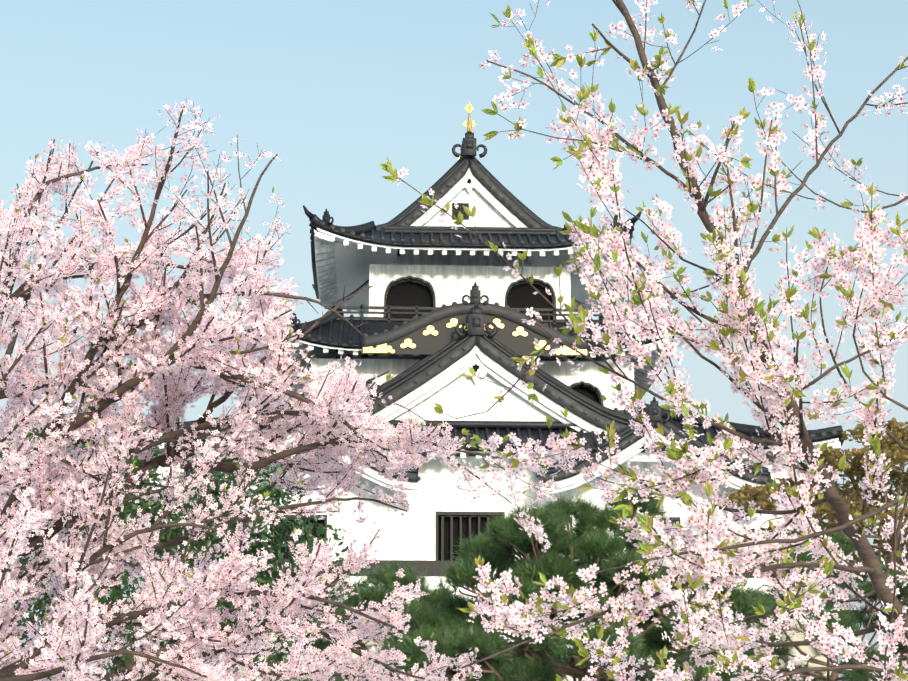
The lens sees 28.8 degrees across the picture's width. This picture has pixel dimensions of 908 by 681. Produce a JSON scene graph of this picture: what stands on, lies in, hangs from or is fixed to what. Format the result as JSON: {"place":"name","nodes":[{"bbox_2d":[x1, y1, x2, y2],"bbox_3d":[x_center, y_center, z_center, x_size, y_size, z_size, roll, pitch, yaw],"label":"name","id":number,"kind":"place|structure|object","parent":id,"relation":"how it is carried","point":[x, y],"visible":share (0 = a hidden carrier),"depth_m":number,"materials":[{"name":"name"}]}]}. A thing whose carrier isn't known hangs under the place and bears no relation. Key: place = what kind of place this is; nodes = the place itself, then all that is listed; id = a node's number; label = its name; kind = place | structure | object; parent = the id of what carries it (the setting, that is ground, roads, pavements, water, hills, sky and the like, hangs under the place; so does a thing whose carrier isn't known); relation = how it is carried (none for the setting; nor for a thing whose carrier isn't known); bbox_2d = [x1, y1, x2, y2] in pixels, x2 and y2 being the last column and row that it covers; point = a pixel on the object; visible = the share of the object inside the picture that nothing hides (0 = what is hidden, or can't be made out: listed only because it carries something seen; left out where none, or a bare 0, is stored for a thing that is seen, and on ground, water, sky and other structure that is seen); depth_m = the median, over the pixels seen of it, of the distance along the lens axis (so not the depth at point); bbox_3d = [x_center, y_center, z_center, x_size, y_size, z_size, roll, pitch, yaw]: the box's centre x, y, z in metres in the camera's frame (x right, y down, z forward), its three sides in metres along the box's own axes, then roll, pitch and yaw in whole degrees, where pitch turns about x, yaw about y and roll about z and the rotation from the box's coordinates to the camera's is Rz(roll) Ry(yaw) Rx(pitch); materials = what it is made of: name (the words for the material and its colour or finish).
{"place":"outdoors","nodes":[
{"label":"outdoors","id":0,"kind":"place"},
{"bbox_2d":[0,402,376,680],"bbox_3d":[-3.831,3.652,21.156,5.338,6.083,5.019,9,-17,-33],"label":"evergreen tree","id":1,"kind":"object","parent":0,"point":[276,494],"depth_m":20.61,"materials":[{"name":"green plant"}]},
{"bbox_2d":[0,100,560,680],"bbox_3d":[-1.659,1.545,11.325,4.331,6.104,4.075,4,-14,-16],"label":"cherry tree","id":2,"kind":"object","parent":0,"point":[350,414],"depth_m":10.94,"materials":[{"name":"pink plant"}]},
{"bbox_2d":[251,559,514,680],"bbox_3d":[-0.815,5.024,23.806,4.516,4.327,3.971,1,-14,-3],"label":"pine tree","id":3,"kind":"object","parent":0,"point":[388,577],"depth_m":24.13,"materials":[{"name":"green plant"}]},
{"bbox_2d":[0,0,907,680],"label":"sky","id":4,"kind":"structure","parent":0,"point":[335,89],"materials":[{"name":"blue"}]},
{"bbox_2d":[161,203,779,577],"bbox_3d":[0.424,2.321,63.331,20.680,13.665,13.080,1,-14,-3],"label":"wooden trim","id":5,"kind":"structure","parent":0,"point":[431,344],"depth_m":57.81,"materials":[{"name":"black wood"}]},
{"bbox_2d":[363,318,586,354],"bbox_3d":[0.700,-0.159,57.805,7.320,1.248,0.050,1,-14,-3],"label":"gable ornaments","id":6,"kind":"object","parent":5,"relation":"attached to","point":[383,348],"visible":0.73,"depth_m":57.78},
{"bbox_2d":[117,612,831,680],"bbox_3d":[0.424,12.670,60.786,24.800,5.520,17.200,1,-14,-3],"label":"keep stone base","id":7,"kind":"object","parent":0,"point":[811,650],"visible":0.07,"depth_m":54.63,"materials":[{"name":"grey stone"}]},
{"bbox_2d":[147,454,803,611],"bbox_3d":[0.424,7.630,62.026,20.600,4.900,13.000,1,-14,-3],"label":"lower castle wall","id":8,"kind":"structure","parent":7,"relation":"on","point":[410,535],"depth_m":55.90,"materials":[{"name":"white paint"}]},
{"bbox_2d":[274,178,675,560],"bbox_3d":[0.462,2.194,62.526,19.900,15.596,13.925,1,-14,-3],"label":"windows","id":9,"kind":"structure","parent":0,"point":[409,293],"depth_m":61.37,"materials":[{"name":"black wood"}]},
{"bbox_2d":[114,168,840,493],"bbox_3d":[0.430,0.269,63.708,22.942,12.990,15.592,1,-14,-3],"label":"keep plaster trim","id":10,"kind":"structure","parent":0,"point":[451,391],"depth_m":57.28,"materials":[{"name":"white paint"}]},
{"bbox_2d":[139,228,838,467],"bbox_3d":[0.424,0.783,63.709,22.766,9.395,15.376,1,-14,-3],"label":"roof eaves","id":11,"kind":"object","parent":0,"point":[353,262],"visible":0.17,"depth_m":63.79,"materials":[{"name":"white paint"}]},
{"bbox_2d":[133,130,845,484],"bbox_3d":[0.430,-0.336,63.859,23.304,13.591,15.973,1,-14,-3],"label":"keep roof tiles","id":12,"kind":"object","parent":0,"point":[399,230],"visible":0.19,"depth_m":57.67,"materials":[{"name":"grey tile"}]},
{"bbox_2d":[458,99,476,159],"bbox_3d":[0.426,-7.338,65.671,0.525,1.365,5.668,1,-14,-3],"label":"keep ridge finials","id":13,"kind":"object","parent":12,"relation":"on","point":[469,108],"visible":0.54,"depth_m":63.03,"materials":[{"name":"gold metal"}]},
{"bbox_2d":[369,264,570,318],"bbox_3d":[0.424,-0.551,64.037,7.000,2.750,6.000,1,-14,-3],"label":"upper storey wall","id":14,"kind":"structure","parent":12,"relation":"on","point":[450,284],"depth_m":61.31,"materials":[{"name":"white paint"}]},
{"bbox_2d":[311,358,633,456],"bbox_3d":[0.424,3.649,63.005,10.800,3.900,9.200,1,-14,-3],"label":"middle storey wall","id":15,"kind":"structure","parent":12,"relation":"on","point":[590,372],"depth_m":58.96,"materials":[{"name":"white paint"}]},
{"bbox_2d":[367,114,650,447],"bbox_3d":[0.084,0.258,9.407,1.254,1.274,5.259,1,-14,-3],"label":"cherry shoots","id":16,"kind":"object","parent":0,"point":[401,172],"depth_m":7.23,"materials":[{"name":"pink plant"}]},
{"bbox_2d":[380,101,618,455],"bbox_3d":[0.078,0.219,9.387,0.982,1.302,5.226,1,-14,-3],"label":"leaves","id":17,"kind":"object","parent":16,"relation":"on","point":[388,168],"visible":0.81,"depth_m":7.23,"materials":[{"name":"green plant"}]},
{"bbox_2d":[376,484,775,680],"bbox_3d":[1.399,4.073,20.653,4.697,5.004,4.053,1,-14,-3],"label":"pine tree","id":18,"kind":"object","parent":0,"point":[452,630],"depth_m":20.21,"materials":[{"name":"green plant"}]},
{"bbox_2d":[457,0,907,680],"bbox_3d":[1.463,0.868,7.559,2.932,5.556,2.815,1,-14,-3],"label":"cherry tree","id":19,"kind":"object","parent":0,"point":[714,534],"depth_m":7.22,"materials":[{"name":"pink plant"}]},
{"bbox_2d":[691,526,907,680],"bbox_3d":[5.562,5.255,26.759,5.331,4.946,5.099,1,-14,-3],"label":"bush","id":20,"kind":"object","parent":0,"point":[853,618],"depth_m":26.56,"materials":[{"name":"plant"}]},
{"bbox_2d":[718,417,907,652],"bbox_3d":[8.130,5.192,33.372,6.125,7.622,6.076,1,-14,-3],"label":"maple tree","id":21,"kind":"object","parent":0,"point":[896,453],"depth_m":32.93,"materials":[{"name":"brown plant"}]}
]}

